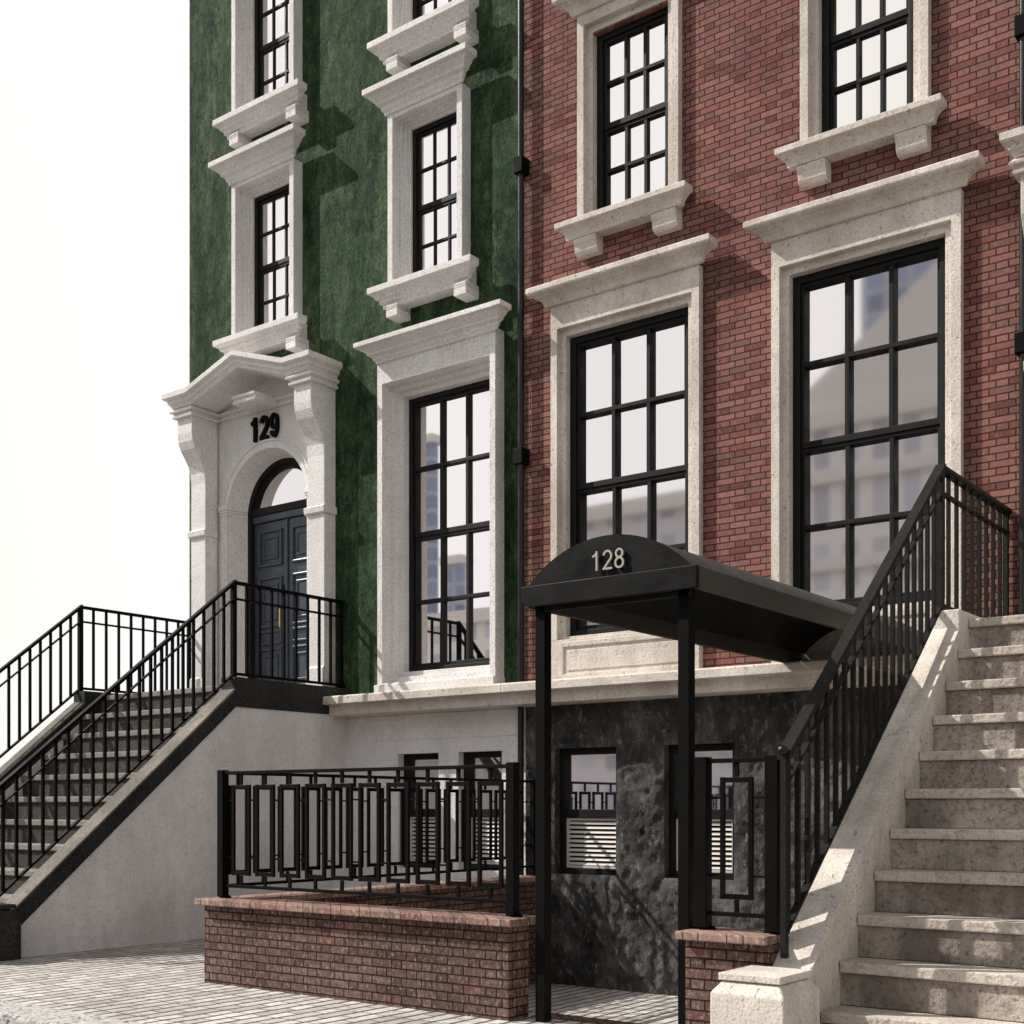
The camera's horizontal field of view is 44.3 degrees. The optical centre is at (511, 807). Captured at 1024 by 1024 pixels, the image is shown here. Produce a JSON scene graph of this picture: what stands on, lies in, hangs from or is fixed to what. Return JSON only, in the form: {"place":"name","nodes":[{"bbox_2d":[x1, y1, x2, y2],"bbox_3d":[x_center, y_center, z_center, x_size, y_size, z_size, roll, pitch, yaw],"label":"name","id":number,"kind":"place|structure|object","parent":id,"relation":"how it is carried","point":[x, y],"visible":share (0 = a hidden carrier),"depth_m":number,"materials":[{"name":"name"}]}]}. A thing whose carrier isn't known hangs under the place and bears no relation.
{"place":"outdoors","nodes":[
{"label":"outdoors","id":0,"kind":"place"},
{"bbox_2d":[0,0,188,766],"label":"sky","id":1,"kind":"structure","parent":0,"point":[94,94],"materials":[{"name":"white"}]},
{"bbox_2d":[0,938,590,1023],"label":"sidewalk","id":2,"kind":"structure","parent":0,"point":[160,983],"depth_m":9.98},
{"bbox_2d":[0,677,347,960],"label":"stoop staircase","id":3,"kind":"structure","parent":2,"relation":"on","point":[130,859],"depth_m":14.43,"materials":[{"name":"white paint"}]},
{"bbox_2d":[0,604,190,757],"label":"stair railing","id":4,"kind":"object","parent":3,"relation":"on","point":[78,610],"visible":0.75,"depth_m":16.64,"materials":[{"name":"black metal"}]},
{"bbox_2d":[0,579,344,896],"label":"stair railing","id":5,"kind":"object","parent":3,"relation":"on","point":[232,602],"visible":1,"depth_m":13.99,"materials":[{"name":"black metal"}]},
{"bbox_2d":[162,0,526,887],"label":"townhouse","id":6,"kind":"structure","parent":2,"relation":"on","point":[344,408],"depth_m":16.01,"materials":[{"name":"green paint"}]},
{"bbox_2d":[208,123,308,354],"bbox_3d":[-3.304,-7.459,17.073,1.724,2.848,0.652,0,0,37],"label":"window","id":7,"kind":"structure","parent":6,"relation":"in","point":[264,175],"depth_m":17.18,"materials":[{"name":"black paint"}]},
{"bbox_2d":[213,0,308,149],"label":"window","id":8,"kind":"structure","parent":6,"relation":"in","point":[268,88],"depth_m":17.25,"materials":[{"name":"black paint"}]},
{"bbox_2d":[248,458,306,683],"bbox_3d":[-3.138,-3.167,17.482,1.506,3.373,0.120,0,0,37],"label":"door","id":9,"kind":"structure","parent":6,"relation":"in","point":[277,550],"depth_m":17.60,"materials":[{"name":"blue paint"}]},
{"bbox_2d":[362,42,478,323],"bbox_3d":[-0.992,-7.459,15.330,1.681,2.848,0.652,0,0,37],"label":"window","id":10,"kind":"structure","parent":6,"relation":"in","point":[427,104],"depth_m":15.42,"materials":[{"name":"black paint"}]},
{"bbox_2d":[404,753,438,867],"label":"basement window","id":11,"kind":"structure","parent":6,"relation":"in","point":[430,759],"depth_m":15.69,"materials":[{"name":"black paint"}]},
{"bbox_2d":[367,0,478,75],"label":"window","id":12,"kind":"structure","parent":6,"relation":"in","point":[417,29],"depth_m":15.28,"materials":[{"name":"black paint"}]},
{"bbox_2d":[353,299,511,692],"bbox_3d":[-0.833,-3.588,15.254,2.305,4.376,0.742,0,0,37],"label":"window","id":13,"kind":"structure","parent":6,"relation":"in","point":[440,380],"depth_m":15.49,"materials":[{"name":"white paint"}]},
{"bbox_2d":[464,751,501,870],"bbox_3d":[-0.277,0.042,15.081,0.660,1.415,0.150,0,0,37],"label":"basement window","id":14,"kind":"structure","parent":6,"relation":"in","point":[489,757],"depth_m":15.11,"materials":[{"name":"black paint"}]},
{"bbox_2d":[532,1013,640,1023],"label":"areaway kerb","id":15,"kind":"structure","parent":2,"relation":"on","point":[578,1018],"depth_m":8.87,"materials":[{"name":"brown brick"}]},
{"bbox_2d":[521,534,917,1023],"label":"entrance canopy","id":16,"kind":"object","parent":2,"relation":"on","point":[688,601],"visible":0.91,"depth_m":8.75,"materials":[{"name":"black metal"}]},
{"bbox_2d":[675,927,779,1023],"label":"garden wall","id":17,"kind":"structure","parent":2,"relation":"on","point":[710,955],"depth_m":7.86,"materials":[{"name":"brown brick"}]},
{"bbox_2d":[694,755,779,933],"bbox_3d":[1.417,0.230,7.886,0.637,1.099,0.090,0,0,37],"label":"iron fence","id":18,"kind":"object","parent":17,"relation":"on","point":[703,875],"visible":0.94,"depth_m":7.89,"materials":[{"name":"black metal"}]},
{"bbox_2d":[999,126,1023,369],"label":"townhouse","id":19,"kind":"structure","parent":2,"relation":"on","point":[1012,141],"depth_m":10.75,"materials":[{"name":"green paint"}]},
{"bbox_2d":[1014,0,1023,614],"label":"drainpipe","id":20,"kind":"object","parent":19,"relation":"attached to","point":[1019,37],"visible":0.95,"depth_m":11.11,"materials":[{"name":"metal"}]},
{"bbox_2d":[529,984,677,1023],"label":"areaway floor","id":21,"kind":"structure","parent":0,"point":[633,1007],"depth_m":12.76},
{"bbox_2d":[195,875,534,1020],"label":"garden wall","id":22,"kind":"structure","parent":21,"relation":"on","point":[470,958],"depth_m":9.75,"materials":[{"name":"brown brick"}]},
{"bbox_2d":[217,762,522,916],"bbox_3d":[-1.241,0.230,9.890,3.252,1.099,0.072,0,0,37],"label":"iron fence","id":23,"kind":"object","parent":22,"relation":"on","point":[511,900],"visible":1,"depth_m":9.72,"materials":[{"name":"black metal"}]},
{"bbox_2d":[228,773,534,884],"bbox_3d":[-1.085,0.230,12.630,0.100,1.099,4.516,0,0,37],"label":"iron fence","id":24,"kind":"object","parent":22,"relation":"on","point":[531,866],"visible":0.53,"depth_m":12.37,"materials":[{"name":"black metal"}]},
{"bbox_2d":[501,0,1018,995],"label":"townhouse","id":25,"kind":"structure","parent":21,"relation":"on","point":[771,288],"depth_m":12.90,"materials":[{"name":"red brick"}]},
{"bbox_2d":[513,0,529,874],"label":"drainpipe","id":26,"kind":"object","parent":25,"relation":"attached to","point":[521,171],"visible":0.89,"depth_m":14.44,"materials":[{"name":"metal"}]},
{"bbox_2d":[560,747,615,875],"bbox_3d":[0.918,0.045,14.179,0.825,1.420,0.150,0,0,37],"label":"basement window","id":27,"kind":"structure","parent":25,"relation":"in","point":[587,775],"depth_m":14.21,"materials":[{"name":"glass"}]},
{"bbox_2d":[525,233,716,679],"bbox_3d":[1.226,-3.633,13.705,2.322,4.446,0.497,0,0,37],"label":"window","id":28,"kind":"structure","parent":25,"relation":"in","point":[627,334],"depth_m":13.80,"materials":[{"name":"black paint"}]},
{"bbox_2d":[552,0,692,260],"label":"window","id":29,"kind":"structure","parent":25,"relation":"in","point":[629,76],"depth_m":13.80,"materials":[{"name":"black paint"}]},
{"bbox_2d":[669,743,733,879],"bbox_3d":[2.056,0.045,13.321,0.825,1.420,0.150,0,0,37],"label":"basement window","id":30,"kind":"structure","parent":25,"relation":"in","point":[724,750],"depth_m":13.25,"materials":[{"name":"black paint"}]},
{"bbox_2d":[774,0,946,190],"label":"window","id":31,"kind":"structure","parent":25,"relation":"in","point":[865,65],"depth_m":12.20,"materials":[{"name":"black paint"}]},
{"bbox_2d":[743,150,984,662],"bbox_3d":[3.378,-3.633,12.082,2.306,4.446,0.497,0,0,37],"label":"window","id":32,"kind":"structure","parent":25,"relation":"in","point":[867,281],"depth_m":12.23,"materials":[{"name":"black paint"}]},
{"bbox_2d":[710,609,1023,1023],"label":"stoop staircase","id":33,"kind":"structure","parent":0,"point":[911,911],"depth_m":8.11,"materials":[{"name":"beige stone"}]},
{"bbox_2d":[777,463,1011,958],"bbox_3d":[3.025,-0.889,9.411,0.085,3.594,4.719,0,0,37],"label":"stair railing","id":34,"kind":"object","parent":33,"relation":"on","point":[933,489],"visible":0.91,"depth_m":8.78,"materials":[{"name":"black metal"}]},
{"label":"road","id":35,"kind":"structure","parent":0,"visible":0},
{"bbox_2d":[0,1000,143,1023],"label":"kerb","id":36,"kind":"structure","parent":35,"relation":"on","point":[15,1013],"depth_m":8.99,"materials":[{"name":"concrete"}]}
]}

